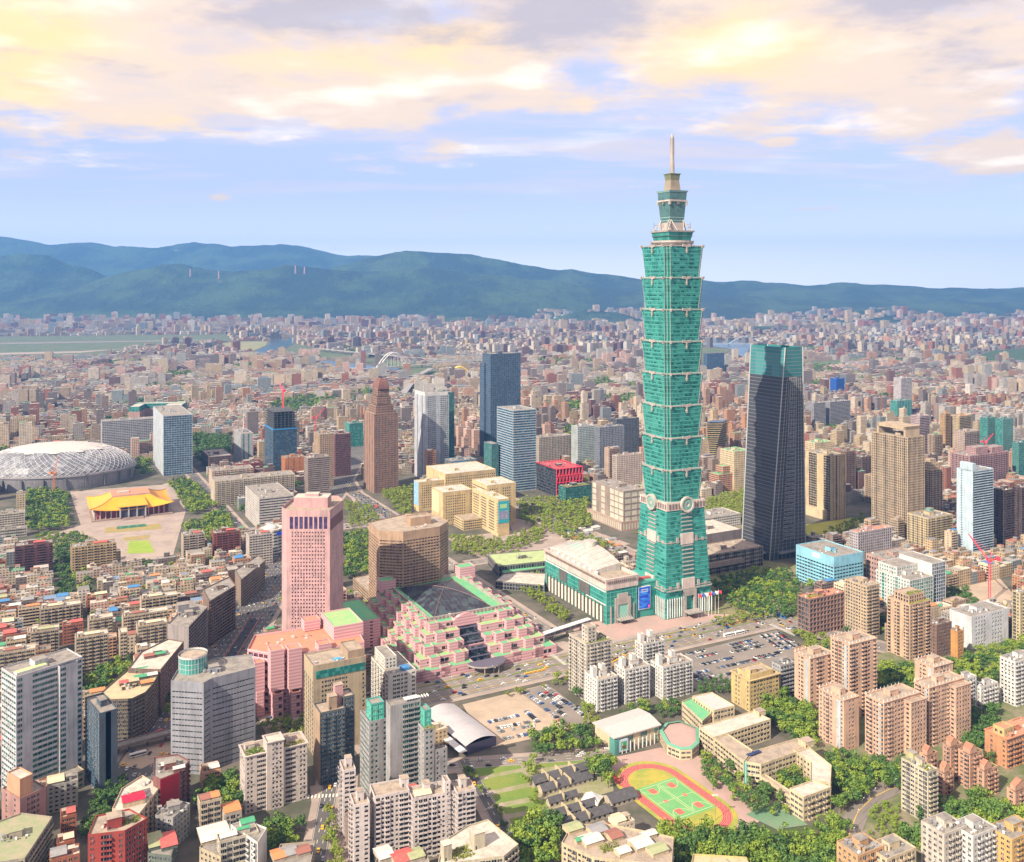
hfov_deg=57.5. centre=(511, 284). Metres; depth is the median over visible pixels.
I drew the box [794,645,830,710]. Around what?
salmon tower
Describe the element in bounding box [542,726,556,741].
broadleaf tree
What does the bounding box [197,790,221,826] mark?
orange roofed flats
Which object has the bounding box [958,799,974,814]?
broadleaf tree
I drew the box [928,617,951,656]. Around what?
brown flats
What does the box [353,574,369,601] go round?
hotel wing
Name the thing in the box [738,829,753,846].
broadleaf tree
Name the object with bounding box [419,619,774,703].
road markings
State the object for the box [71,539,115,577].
tan flats
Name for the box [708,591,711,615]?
flagpole
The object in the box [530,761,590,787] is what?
village house
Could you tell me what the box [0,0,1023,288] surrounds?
sky
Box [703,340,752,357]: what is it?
river
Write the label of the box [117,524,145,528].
pool
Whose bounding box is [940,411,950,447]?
orange top flats
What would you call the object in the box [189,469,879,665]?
distant cars
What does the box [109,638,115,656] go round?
window
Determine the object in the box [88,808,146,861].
red brick tower
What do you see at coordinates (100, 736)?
slim blue tower
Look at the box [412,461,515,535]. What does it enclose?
city hall
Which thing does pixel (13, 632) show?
apartment block
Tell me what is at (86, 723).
window
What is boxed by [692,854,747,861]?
yellow slab roof
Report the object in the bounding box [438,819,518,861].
garden roof flats
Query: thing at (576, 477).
window
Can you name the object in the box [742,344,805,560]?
tapered tower
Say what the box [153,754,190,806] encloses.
red sign block
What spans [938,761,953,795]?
gabled house
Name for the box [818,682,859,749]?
salmon tower
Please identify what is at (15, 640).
apartment block
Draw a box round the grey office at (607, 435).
[595,424,623,467]
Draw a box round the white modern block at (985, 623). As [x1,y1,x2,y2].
[950,601,1007,649]
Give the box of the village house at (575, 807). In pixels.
[550,797,596,815]
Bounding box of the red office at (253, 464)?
[234,460,259,472]
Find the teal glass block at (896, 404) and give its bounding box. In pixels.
[890,398,911,416]
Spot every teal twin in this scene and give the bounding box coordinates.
[980,415,996,444]
[995,416,1012,450]
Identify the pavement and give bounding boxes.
[87,461,363,794]
[185,467,248,527]
[264,614,774,730]
[303,780,318,841]
[343,499,559,529]
[345,490,399,514]
[351,480,368,528]
[354,509,565,635]
[355,745,359,756]
[447,747,607,773]
[456,758,533,861]
[463,558,487,564]
[516,498,797,629]
[772,627,886,652]
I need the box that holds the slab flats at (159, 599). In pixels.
[140,590,177,608]
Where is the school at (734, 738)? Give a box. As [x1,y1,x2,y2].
[699,707,831,821]
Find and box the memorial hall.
[86,487,173,522]
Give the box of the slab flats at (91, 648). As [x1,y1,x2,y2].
[75,628,107,672]
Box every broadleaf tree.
[77,821,91,834]
[79,828,89,838]
[82,676,86,686]
[85,674,97,684]
[86,813,98,825]
[87,795,106,806]
[91,787,108,795]
[95,791,108,801]
[96,662,111,672]
[102,676,108,686]
[102,790,119,806]
[104,666,117,677]
[104,779,111,788]
[112,663,131,671]
[113,655,121,665]
[117,666,124,675]
[191,788,200,809]
[202,773,215,785]
[205,778,220,789]
[209,777,221,789]
[213,778,232,788]
[215,786,229,802]
[216,771,239,784]
[221,787,237,799]
[222,793,236,802]
[225,777,239,789]
[228,766,237,779]
[230,789,243,803]
[261,817,278,829]
[267,822,274,834]
[267,829,284,843]
[267,838,276,849]
[270,810,278,824]
[274,817,289,828]
[274,831,286,844]
[275,812,290,825]
[275,823,292,838]
[284,818,296,828]
[506,825,526,844]
[510,818,530,830]
[510,819,526,834]
[515,837,531,848]
[518,843,533,859]
[518,850,531,861]
[520,830,533,847]
[523,807,542,822]
[523,822,540,834]
[527,722,534,741]
[529,830,544,845]
[530,730,542,742]
[530,846,543,861]
[531,821,551,845]
[531,834,541,854]
[532,849,544,861]
[533,818,544,826]
[539,733,552,751]
[540,726,553,741]
[540,806,551,820]
[540,812,563,840]
[540,840,561,860]
[540,848,559,861]
[541,825,560,838]
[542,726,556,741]
[548,826,562,850]
[549,808,565,824]
[550,719,560,736]
[554,727,565,739]
[558,718,568,730]
[567,737,581,755]
[572,722,586,738]
[583,730,589,740]
[584,751,590,761]
[585,756,602,777]
[587,735,602,751]
[589,763,614,781]
[593,748,601,761]
[600,753,617,762]
[600,757,611,769]
[602,771,613,787]
[603,753,618,770]
[655,818,673,835]
[668,830,684,849]
[671,816,696,837]
[674,836,695,852]
[674,848,691,861]
[674,852,681,861]
[678,827,691,846]
[683,856,691,861]
[689,848,701,859]
[690,823,708,837]
[692,824,709,843]
[693,839,707,849]
[697,839,720,854]
[699,814,712,839]
[701,758,712,767]
[704,819,716,835]
[705,832,724,854]
[709,775,718,786]
[710,842,726,854]
[711,824,725,834]
[716,836,733,849]
[716,844,738,855]
[719,829,739,843]
[722,768,730,777]
[723,758,734,769]
[724,825,737,835]
[727,836,743,847]
[728,782,736,795]
[731,843,749,858]
[735,845,746,855]
[737,819,752,833]
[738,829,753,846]
[742,841,763,857]
[742,848,751,860]
[747,820,766,833]
[747,830,764,845]
[750,850,765,861]
[752,848,768,861]
[754,836,766,854]
[757,827,774,849]
[758,780,774,791]
[758,783,771,793]
[759,790,770,805]
[760,692,772,707]
[762,856,777,861]
[764,846,780,861]
[767,843,779,852]
[769,706,777,724]
[771,845,794,859]
[773,697,786,706]
[774,708,783,723]
[774,788,784,804]
[775,712,789,721]
[775,834,788,846]
[776,834,790,844]
[777,822,790,837]
[779,686,787,699]
[779,688,788,698]
[779,854,795,861]
[780,701,800,714]
[783,839,795,854]
[784,686,791,697]
[785,722,797,736]
[787,843,805,856]
[788,714,810,727]
[791,829,796,843]
[792,831,803,844]
[794,726,815,737]
[794,854,808,861]
[795,709,816,726]
[795,838,820,856]
[795,855,804,861]
[799,699,815,711]
[801,705,813,712]
[801,826,815,840]
[802,846,816,859]
[805,829,816,843]
[807,721,816,737]
[808,843,836,861]
[810,708,818,722]
[811,835,829,848]
[813,813,823,834]
[818,831,836,843]
[822,825,830,836]
[823,749,835,764]
[823,809,840,827]
[823,817,839,829]
[826,836,845,848]
[828,838,835,853]
[829,793,846,812]
[829,825,840,837]
[829,829,849,840]
[831,755,842,766]
[832,747,840,760]
[832,766,841,779]
[832,770,844,790]
[832,776,840,793]
[834,817,854,830]
[838,747,850,757]
[840,752,847,761]
[840,761,851,772]
[841,791,854,802]
[843,758,852,766]
[846,778,864,793]
[849,787,862,804]
[850,749,861,769]
[850,784,870,794]
[851,770,867,780]
[853,757,865,771]
[853,779,870,796]
[860,765,873,775]
[864,775,875,790]
[869,760,883,771]
[879,762,896,771]
[879,769,891,788]
[882,766,900,782]
[894,756,900,769]
[894,763,900,772]
[897,821,914,839]
[900,821,920,844]
[915,805,923,822]
[916,835,920,848]
[938,796,945,810]
[940,800,953,809]
[946,798,958,813]
[946,809,955,814]
[955,810,967,816]
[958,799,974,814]
[960,735,972,744]
[964,789,975,801]
[964,809,980,816]
[965,733,984,745]
[965,737,983,746]
[968,784,988,800]
[971,700,977,712]
[971,713,979,725]
[971,731,982,746]
[971,806,986,818]
[972,798,1004,816]
[973,790,983,808]
[978,717,988,733]
[985,816,996,822]
[986,796,1015,813]
[987,811,994,819]
[992,811,1000,822]
[995,810,1010,819]
[998,797,1011,805]
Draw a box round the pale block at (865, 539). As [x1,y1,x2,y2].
[849,524,891,561]
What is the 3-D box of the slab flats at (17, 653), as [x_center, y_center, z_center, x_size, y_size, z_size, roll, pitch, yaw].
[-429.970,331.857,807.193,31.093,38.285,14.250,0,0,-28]
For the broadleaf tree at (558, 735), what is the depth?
711.10 m
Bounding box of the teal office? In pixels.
[345,420,362,446]
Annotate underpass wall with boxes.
[224,613,262,656]
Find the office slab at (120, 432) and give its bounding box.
[101,416,152,454]
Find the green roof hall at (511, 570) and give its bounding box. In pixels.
[488,549,544,590]
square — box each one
[37,483,185,562]
[448,519,628,558]
[555,641,568,651]
[573,612,731,639]
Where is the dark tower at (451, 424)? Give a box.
[443,391,453,457]
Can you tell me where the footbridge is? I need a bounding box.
[541,618,591,640]
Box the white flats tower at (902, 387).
[894,376,911,399]
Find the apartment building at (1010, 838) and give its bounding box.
[992,814,1023,861]
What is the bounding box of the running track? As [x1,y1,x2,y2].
[619,764,731,831]
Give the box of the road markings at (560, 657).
[259,614,789,719]
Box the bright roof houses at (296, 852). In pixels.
[269,841,314,861]
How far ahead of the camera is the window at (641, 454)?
1621.44 m
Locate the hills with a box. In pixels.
[0,236,1023,329]
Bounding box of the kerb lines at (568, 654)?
[283,606,797,715]
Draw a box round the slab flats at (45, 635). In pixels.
[30,624,58,652]
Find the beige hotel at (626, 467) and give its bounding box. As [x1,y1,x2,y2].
[612,452,641,484]
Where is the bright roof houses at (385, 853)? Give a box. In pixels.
[372,844,428,861]
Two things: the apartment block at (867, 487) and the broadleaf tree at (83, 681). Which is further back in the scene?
the apartment block at (867, 487)
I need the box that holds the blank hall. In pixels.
[705,519,741,543]
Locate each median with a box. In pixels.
[283,610,778,716]
[291,612,794,722]
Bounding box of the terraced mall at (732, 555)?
[707,538,762,574]
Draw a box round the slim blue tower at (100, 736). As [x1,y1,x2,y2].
[85,692,116,794]
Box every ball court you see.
[637,777,714,818]
[747,803,807,828]
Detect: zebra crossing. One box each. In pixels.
[307,793,337,797]
[549,654,565,664]
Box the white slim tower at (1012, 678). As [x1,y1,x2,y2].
[1000,649,1023,706]
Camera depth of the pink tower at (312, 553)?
858.81 m
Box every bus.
[129,749,146,757]
[723,632,733,636]
[734,630,744,634]
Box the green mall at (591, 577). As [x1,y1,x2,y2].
[543,539,638,624]
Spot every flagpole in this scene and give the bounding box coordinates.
[698,593,701,617]
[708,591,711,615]
[718,589,721,613]
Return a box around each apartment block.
[0,557,5,566]
[0,584,11,594]
[0,590,6,594]
[0,593,15,600]
[0,598,9,609]
[0,609,15,618]
[0,623,14,631]
[0,642,5,646]
[0,736,0,767]
[1,602,21,616]
[2,617,22,627]
[2,628,26,643]
[6,634,25,646]
[18,603,39,626]
[19,421,31,445]
[22,596,42,604]
[27,624,48,643]
[33,600,51,604]
[35,643,50,655]
[35,778,46,814]
[46,771,77,813]
[49,843,79,861]
[54,831,74,846]
[56,592,77,596]
[60,805,76,837]
[62,618,82,644]
[65,594,78,600]
[69,599,82,617]
[82,686,104,709]
[82,710,84,738]
[86,591,107,612]
[94,609,107,613]
[107,595,127,607]
[108,606,124,617]
[108,632,116,657]
[115,617,121,642]
[118,584,139,596]
[120,600,139,610]
[124,571,143,577]
[128,630,135,653]
[135,642,147,653]
[141,573,159,588]
[160,579,175,587]
[167,605,172,616]
[169,562,188,574]
[170,610,176,619]
[172,604,176,612]
[178,590,197,601]
[194,569,212,581]
[200,760,220,790]
[209,576,228,583]
[232,554,250,563]
[263,624,281,632]
[343,586,346,600]
[345,811,348,844]
[365,653,372,672]
[372,644,394,654]
[425,449,435,474]
[432,721,446,746]
[604,446,619,478]
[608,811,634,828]
[610,550,627,562]
[620,563,629,569]
[701,437,709,454]
[725,433,728,447]
[814,578,834,589]
[825,532,842,544]
[834,579,844,591]
[864,473,870,503]
[864,517,879,525]
[880,598,884,606]
[880,607,886,626]
[885,623,886,639]
[890,515,904,537]
[925,452,937,461]
[928,432,942,455]
[931,602,938,619]
[935,601,951,616]
[943,596,965,607]
[944,528,957,549]
[946,570,957,588]
[978,560,998,579]
[1000,599,1011,606]
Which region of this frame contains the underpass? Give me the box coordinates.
[226,618,257,656]
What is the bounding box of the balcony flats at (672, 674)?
[651,649,692,699]
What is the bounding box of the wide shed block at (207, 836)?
[196,820,229,861]
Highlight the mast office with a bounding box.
[234,414,252,461]
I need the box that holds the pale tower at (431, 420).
[414,390,448,477]
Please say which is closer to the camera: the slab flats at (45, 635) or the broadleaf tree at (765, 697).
the broadleaf tree at (765, 697)
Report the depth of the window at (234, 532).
1193.83 m
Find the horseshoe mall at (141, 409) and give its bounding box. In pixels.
[128,402,187,417]
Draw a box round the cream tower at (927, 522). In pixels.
[907,507,952,546]
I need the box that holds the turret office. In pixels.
[613,416,638,452]
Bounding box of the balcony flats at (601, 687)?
[585,662,617,711]
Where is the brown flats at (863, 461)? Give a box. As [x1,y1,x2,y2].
[856,453,870,472]
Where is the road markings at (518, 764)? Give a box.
[448,750,608,769]
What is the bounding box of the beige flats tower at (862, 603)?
[845,576,879,636]
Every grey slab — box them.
[805,400,825,427]
[822,399,849,425]
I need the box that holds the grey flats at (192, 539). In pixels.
[181,529,204,559]
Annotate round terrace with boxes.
[659,721,699,759]
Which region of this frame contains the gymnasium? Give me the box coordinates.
[592,708,660,755]
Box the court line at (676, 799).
[641,779,710,817]
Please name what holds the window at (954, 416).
in the yellow top flats at (960, 421)
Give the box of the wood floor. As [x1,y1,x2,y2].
[641,823,838,861]
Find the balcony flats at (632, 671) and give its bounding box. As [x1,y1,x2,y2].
[614,652,649,704]
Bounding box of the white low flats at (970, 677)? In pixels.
[961,670,976,706]
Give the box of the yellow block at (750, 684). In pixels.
[729,662,780,711]
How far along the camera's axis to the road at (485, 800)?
633.51 m
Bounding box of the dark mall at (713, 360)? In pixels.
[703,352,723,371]
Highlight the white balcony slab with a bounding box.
[338,754,475,861]
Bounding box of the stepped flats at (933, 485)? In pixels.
[925,458,942,510]
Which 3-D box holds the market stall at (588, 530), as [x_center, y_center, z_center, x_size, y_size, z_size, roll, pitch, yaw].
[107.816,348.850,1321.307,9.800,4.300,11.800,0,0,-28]
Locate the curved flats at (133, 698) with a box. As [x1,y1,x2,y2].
[101,666,158,740]
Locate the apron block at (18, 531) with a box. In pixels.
[0,525,26,537]
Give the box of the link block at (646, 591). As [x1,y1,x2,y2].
[631,569,656,617]
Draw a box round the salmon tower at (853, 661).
[830,628,876,717]
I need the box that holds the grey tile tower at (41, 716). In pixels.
[1,648,83,792]
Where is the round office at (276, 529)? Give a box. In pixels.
[258,524,281,555]
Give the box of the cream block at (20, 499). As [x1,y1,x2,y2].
[16,490,24,508]
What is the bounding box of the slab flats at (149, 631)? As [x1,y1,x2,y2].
[136,617,167,643]
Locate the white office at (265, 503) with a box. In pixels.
[245,482,293,526]
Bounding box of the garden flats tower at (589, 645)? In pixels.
[568,622,611,699]
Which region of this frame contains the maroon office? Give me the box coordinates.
[331,430,350,476]
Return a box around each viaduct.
[316,348,553,360]
[395,368,433,401]
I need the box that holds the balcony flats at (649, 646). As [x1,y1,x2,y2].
[635,629,664,677]
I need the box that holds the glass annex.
[484,441,498,475]
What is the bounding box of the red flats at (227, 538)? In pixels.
[211,526,239,558]
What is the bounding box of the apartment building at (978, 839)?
[957,813,997,861]
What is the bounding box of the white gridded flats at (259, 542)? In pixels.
[246,528,272,563]
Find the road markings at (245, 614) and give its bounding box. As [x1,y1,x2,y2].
[119,457,359,784]
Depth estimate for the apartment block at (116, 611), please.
950.76 m
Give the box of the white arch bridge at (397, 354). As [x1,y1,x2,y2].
[363,352,431,368]
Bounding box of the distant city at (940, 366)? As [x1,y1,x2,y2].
[0,302,1023,815]
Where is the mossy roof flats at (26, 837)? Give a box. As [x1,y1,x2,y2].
[0,813,53,861]
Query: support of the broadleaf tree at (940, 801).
on the ground at (188, 849)
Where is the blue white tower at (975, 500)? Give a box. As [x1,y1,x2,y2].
[957,461,993,554]
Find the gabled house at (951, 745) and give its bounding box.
[943,735,962,780]
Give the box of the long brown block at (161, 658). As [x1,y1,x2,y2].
[128,639,183,715]
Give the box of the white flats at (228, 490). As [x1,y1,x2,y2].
[211,470,294,505]
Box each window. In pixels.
[0,513,23,526]
[0,531,25,534]
[2,671,82,786]
[15,543,51,571]
[19,608,38,626]
[20,423,30,444]
[41,605,79,627]
[49,783,75,811]
[73,544,115,570]
[86,723,95,785]
[102,419,152,452]
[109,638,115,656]
[117,684,154,739]
[129,402,186,411]
[142,596,176,607]
[164,415,191,475]
[173,691,201,693]
[173,696,201,698]
[173,702,201,704]
[173,707,201,710]
[173,713,201,715]
[173,719,201,721]
[173,724,201,726]
[173,730,201,732]
[173,735,201,737]
[173,741,201,743]
[173,746,201,749]
[173,752,201,754]
[184,534,203,559]
[202,453,230,465]
[213,468,252,475]
[213,677,253,688]
[213,683,253,693]
[213,688,253,699]
[213,693,253,704]
[213,699,253,710]
[213,704,253,715]
[213,710,253,721]
[213,715,253,727]
[213,720,253,732]
[213,726,253,738]
[213,731,253,743]
[213,736,253,749]
[213,746,238,754]
[213,751,239,760]
[215,475,293,505]
[215,532,238,552]
[217,587,234,639]
[241,562,264,605]
[243,434,249,458]
[246,534,271,563]
[247,489,292,523]
[247,746,304,811]
[249,652,299,715]
[265,427,295,470]
[274,530,280,554]
[290,517,326,528]
[292,562,324,626]
[304,457,328,492]
[315,433,332,485]
[322,673,363,709]
[326,711,352,781]
[336,434,349,475]
[340,765,473,861]
[347,423,362,446]
[353,580,368,599]
[362,716,444,793]
[369,388,397,492]
[369,530,447,596]
[370,602,550,675]
[374,653,402,696]
[417,395,447,475]
[422,473,509,532]
[428,451,434,464]
[448,393,453,457]
[480,354,519,456]
[484,442,497,475]
[490,558,544,590]
[497,407,535,490]
[536,436,570,461]
[536,464,581,495]
[546,559,635,623]
[559,486,590,502]
[572,627,609,696]
[574,426,593,464]
[588,482,643,529]
[596,426,621,467]
[610,449,618,476]
[613,418,638,452]
[614,454,641,484]
[652,670,690,696]
[700,722,808,784]
[704,353,722,371]
[705,514,739,525]
[708,547,762,574]
[709,450,744,490]
[797,555,862,581]
[806,442,831,450]
[809,452,844,519]
[814,403,823,422]
[815,583,833,588]
[829,401,849,425]
[832,639,869,693]
[833,536,841,543]
[839,451,854,488]
[846,581,877,634]
[850,528,890,561]
[856,457,869,472]
[865,475,870,502]
[866,701,924,755]
[867,555,880,578]
[872,432,923,539]
[877,564,932,605]
[888,592,927,658]
[890,519,903,536]
[891,400,911,415]
[894,378,911,398]
[908,514,951,544]
[911,416,928,452]
[923,686,968,745]
[925,460,941,509]
[928,435,941,455]
[933,562,944,601]
[942,414,949,446]
[947,575,956,588]
[951,416,970,446]
[952,447,1006,480]
[952,532,956,549]
[955,432,977,450]
[961,469,992,551]
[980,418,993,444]
[980,565,997,578]
[994,490,1012,546]
[996,419,1012,450]
[1002,659,1013,704]
[1013,443,1023,474]
[1013,487,1023,539]
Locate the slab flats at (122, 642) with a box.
[118,627,127,660]
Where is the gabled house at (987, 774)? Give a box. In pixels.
[977,758,998,796]
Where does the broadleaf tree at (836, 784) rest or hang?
on the ground at (188, 849)
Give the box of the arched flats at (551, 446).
[536,433,570,461]
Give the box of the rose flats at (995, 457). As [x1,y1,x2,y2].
[950,444,1008,480]
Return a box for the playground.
[610,748,773,826]
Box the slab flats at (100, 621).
[88,612,112,632]
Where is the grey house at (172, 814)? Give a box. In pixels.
[155,799,189,844]
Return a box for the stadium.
[0,441,135,491]
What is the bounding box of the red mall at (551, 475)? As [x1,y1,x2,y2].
[535,459,582,496]
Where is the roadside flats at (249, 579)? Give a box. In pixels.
[235,555,264,606]
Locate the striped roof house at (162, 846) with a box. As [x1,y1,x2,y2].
[147,830,177,861]
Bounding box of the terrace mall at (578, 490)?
[558,482,591,503]
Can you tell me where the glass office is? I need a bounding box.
[153,405,191,475]
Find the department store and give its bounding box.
[587,478,644,530]
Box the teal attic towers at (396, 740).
[360,693,446,796]
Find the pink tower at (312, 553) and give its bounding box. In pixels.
[282,492,342,629]
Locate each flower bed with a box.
[104,523,161,532]
[122,539,128,555]
[123,535,149,540]
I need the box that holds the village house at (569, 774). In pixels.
[556,770,580,778]
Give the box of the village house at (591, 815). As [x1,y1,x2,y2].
[559,803,613,831]
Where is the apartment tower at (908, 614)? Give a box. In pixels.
[887,587,930,659]
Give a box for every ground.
[0,325,1023,861]
[457,765,613,825]
[705,491,742,527]
[706,560,801,618]
[769,642,1023,861]
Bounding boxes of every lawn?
[127,540,154,553]
[475,765,520,775]
[482,772,527,790]
[492,787,538,802]
[502,799,546,813]
[510,812,547,824]
[533,752,583,768]
[751,589,774,597]
[806,518,860,535]
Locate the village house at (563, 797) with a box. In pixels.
[545,789,578,807]
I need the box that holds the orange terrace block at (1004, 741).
[983,716,1023,768]
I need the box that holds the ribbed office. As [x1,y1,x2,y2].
[171,647,254,774]
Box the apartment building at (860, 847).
[837,831,883,861]
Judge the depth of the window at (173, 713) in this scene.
669.35 m
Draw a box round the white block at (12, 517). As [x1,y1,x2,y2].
[0,508,24,526]
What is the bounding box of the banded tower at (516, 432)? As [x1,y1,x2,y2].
[497,405,535,491]
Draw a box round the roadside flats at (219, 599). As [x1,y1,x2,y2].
[203,577,235,645]
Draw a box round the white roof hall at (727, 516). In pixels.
[704,507,740,525]
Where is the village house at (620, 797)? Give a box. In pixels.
[602,787,638,807]
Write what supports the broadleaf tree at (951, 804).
on the ground at (188, 849)
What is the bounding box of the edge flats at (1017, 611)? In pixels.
[1012,585,1023,640]
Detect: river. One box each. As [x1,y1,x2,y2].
[256,338,294,352]
[320,360,398,370]
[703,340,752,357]
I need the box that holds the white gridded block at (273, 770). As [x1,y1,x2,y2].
[238,731,308,814]
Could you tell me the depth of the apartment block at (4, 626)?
907.34 m
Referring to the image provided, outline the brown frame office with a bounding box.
[798,587,844,636]
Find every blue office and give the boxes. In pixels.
[796,539,862,585]
[876,551,945,605]
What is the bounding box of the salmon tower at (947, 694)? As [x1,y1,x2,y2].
[913,669,971,746]
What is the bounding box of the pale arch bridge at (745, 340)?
[728,336,778,345]
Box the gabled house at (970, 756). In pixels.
[958,741,983,788]
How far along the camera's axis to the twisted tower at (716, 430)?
1768.92 m
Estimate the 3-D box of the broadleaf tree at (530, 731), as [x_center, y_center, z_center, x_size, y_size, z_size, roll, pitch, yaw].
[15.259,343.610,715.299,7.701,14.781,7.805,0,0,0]
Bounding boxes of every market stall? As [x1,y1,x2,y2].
[583,528,592,532]
[589,525,600,529]
[605,537,616,540]
[609,543,621,547]
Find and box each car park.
[462,684,588,746]
[520,684,588,724]
[612,651,634,670]
[685,630,797,691]
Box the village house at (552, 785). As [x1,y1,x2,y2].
[537,771,593,795]
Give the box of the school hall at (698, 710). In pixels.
[682,692,734,727]
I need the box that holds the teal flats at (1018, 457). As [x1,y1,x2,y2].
[1012,439,1023,475]
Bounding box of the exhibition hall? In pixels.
[343,562,556,682]
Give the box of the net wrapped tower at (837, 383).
[830,377,844,390]
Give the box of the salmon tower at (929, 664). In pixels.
[914,652,953,679]
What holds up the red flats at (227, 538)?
on the ground at (188, 849)
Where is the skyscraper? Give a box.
[636,133,711,619]
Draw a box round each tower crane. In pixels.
[49,457,57,488]
[279,382,285,407]
[311,408,324,430]
[968,533,1000,598]
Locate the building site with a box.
[947,578,1011,602]
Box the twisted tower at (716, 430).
[706,420,727,455]
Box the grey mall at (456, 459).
[445,456,475,463]
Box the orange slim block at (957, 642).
[951,625,963,658]
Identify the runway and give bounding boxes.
[0,339,219,343]
[0,349,114,354]
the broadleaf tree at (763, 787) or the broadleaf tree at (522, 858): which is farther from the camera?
the broadleaf tree at (763, 787)
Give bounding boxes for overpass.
[117,728,170,749]
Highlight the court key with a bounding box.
[648,782,703,814]
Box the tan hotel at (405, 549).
[368,513,448,597]
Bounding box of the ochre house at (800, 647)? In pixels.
[794,645,806,650]
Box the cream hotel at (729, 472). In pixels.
[709,446,745,491]
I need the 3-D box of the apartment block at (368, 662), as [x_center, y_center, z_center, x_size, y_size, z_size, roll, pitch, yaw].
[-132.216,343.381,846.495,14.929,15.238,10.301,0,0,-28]
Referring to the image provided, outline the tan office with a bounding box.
[314,430,333,485]
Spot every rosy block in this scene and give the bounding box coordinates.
[2,767,45,818]
[866,547,911,581]
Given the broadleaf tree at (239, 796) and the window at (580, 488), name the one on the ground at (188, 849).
the broadleaf tree at (239, 796)
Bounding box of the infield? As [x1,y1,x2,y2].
[628,768,722,826]
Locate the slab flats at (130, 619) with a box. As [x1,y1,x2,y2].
[122,606,167,630]
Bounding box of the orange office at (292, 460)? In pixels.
[281,453,303,470]
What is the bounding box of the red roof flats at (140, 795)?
[112,775,159,832]
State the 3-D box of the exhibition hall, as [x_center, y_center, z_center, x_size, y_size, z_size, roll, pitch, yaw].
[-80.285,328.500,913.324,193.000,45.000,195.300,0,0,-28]
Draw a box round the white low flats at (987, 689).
[977,677,998,711]
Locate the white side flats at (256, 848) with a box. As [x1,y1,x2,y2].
[231,816,266,861]
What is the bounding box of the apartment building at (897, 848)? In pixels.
[873,833,915,861]
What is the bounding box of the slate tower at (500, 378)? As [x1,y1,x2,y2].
[480,351,520,456]
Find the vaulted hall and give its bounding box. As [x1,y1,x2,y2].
[431,703,495,754]
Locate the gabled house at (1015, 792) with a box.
[1007,777,1023,815]
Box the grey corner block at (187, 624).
[168,601,206,651]
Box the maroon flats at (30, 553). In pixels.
[15,538,52,571]
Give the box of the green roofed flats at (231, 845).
[216,824,258,861]
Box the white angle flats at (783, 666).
[772,656,793,699]
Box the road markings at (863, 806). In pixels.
[849,787,896,834]
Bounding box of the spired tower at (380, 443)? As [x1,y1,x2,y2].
[364,377,397,492]
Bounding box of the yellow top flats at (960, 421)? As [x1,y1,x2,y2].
[951,413,970,447]
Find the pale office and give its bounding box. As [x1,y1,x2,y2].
[571,423,594,464]
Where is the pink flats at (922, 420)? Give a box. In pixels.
[911,413,929,453]
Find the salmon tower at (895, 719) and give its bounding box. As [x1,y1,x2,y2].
[864,683,926,759]
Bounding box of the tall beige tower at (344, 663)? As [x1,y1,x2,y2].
[304,639,365,754]
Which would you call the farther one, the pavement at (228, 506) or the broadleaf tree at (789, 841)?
the pavement at (228, 506)
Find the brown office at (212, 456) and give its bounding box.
[202,448,231,467]
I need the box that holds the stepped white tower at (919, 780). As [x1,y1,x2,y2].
[901,748,938,820]
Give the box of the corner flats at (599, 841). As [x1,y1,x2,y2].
[562,820,673,861]
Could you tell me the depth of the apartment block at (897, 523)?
1254.69 m
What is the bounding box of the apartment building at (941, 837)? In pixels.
[921,811,966,861]
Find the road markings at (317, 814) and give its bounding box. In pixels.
[312,782,337,861]
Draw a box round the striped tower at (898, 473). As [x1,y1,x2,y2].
[871,421,924,540]
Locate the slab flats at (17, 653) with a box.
[0,643,35,678]
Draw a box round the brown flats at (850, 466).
[839,448,855,488]
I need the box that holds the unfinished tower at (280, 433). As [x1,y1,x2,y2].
[264,404,296,470]
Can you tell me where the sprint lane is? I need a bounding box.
[605,771,624,785]
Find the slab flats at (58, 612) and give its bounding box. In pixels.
[40,599,80,627]
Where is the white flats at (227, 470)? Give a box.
[209,464,252,485]
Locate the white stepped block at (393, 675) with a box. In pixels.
[371,645,415,714]
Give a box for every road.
[93,443,363,794]
[188,470,242,526]
[258,614,797,728]
[312,781,337,861]
[341,488,396,517]
[343,498,557,528]
[345,480,377,520]
[358,509,561,635]
[447,750,610,769]
[458,759,524,854]
[466,558,487,563]
[516,499,797,628]
[776,624,887,651]
[835,781,900,861]
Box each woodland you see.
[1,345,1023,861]
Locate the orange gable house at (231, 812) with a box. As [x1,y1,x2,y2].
[222,799,241,829]
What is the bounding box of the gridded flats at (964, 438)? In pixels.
[954,428,979,450]
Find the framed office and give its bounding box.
[805,449,845,519]
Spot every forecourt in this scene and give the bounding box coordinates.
[119,736,170,768]
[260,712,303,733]
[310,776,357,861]
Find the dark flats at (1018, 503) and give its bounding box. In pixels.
[1012,482,1023,539]
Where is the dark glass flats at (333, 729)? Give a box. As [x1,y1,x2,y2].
[313,681,354,785]
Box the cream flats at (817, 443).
[805,438,832,450]
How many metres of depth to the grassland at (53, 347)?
5626.98 m
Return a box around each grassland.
[0,334,230,355]
[223,341,267,350]
[285,344,352,358]
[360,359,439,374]
[701,347,728,363]
[754,325,841,330]
[803,357,862,363]
[981,348,1023,360]
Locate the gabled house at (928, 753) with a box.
[919,744,937,767]
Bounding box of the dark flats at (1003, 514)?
[993,485,1014,546]

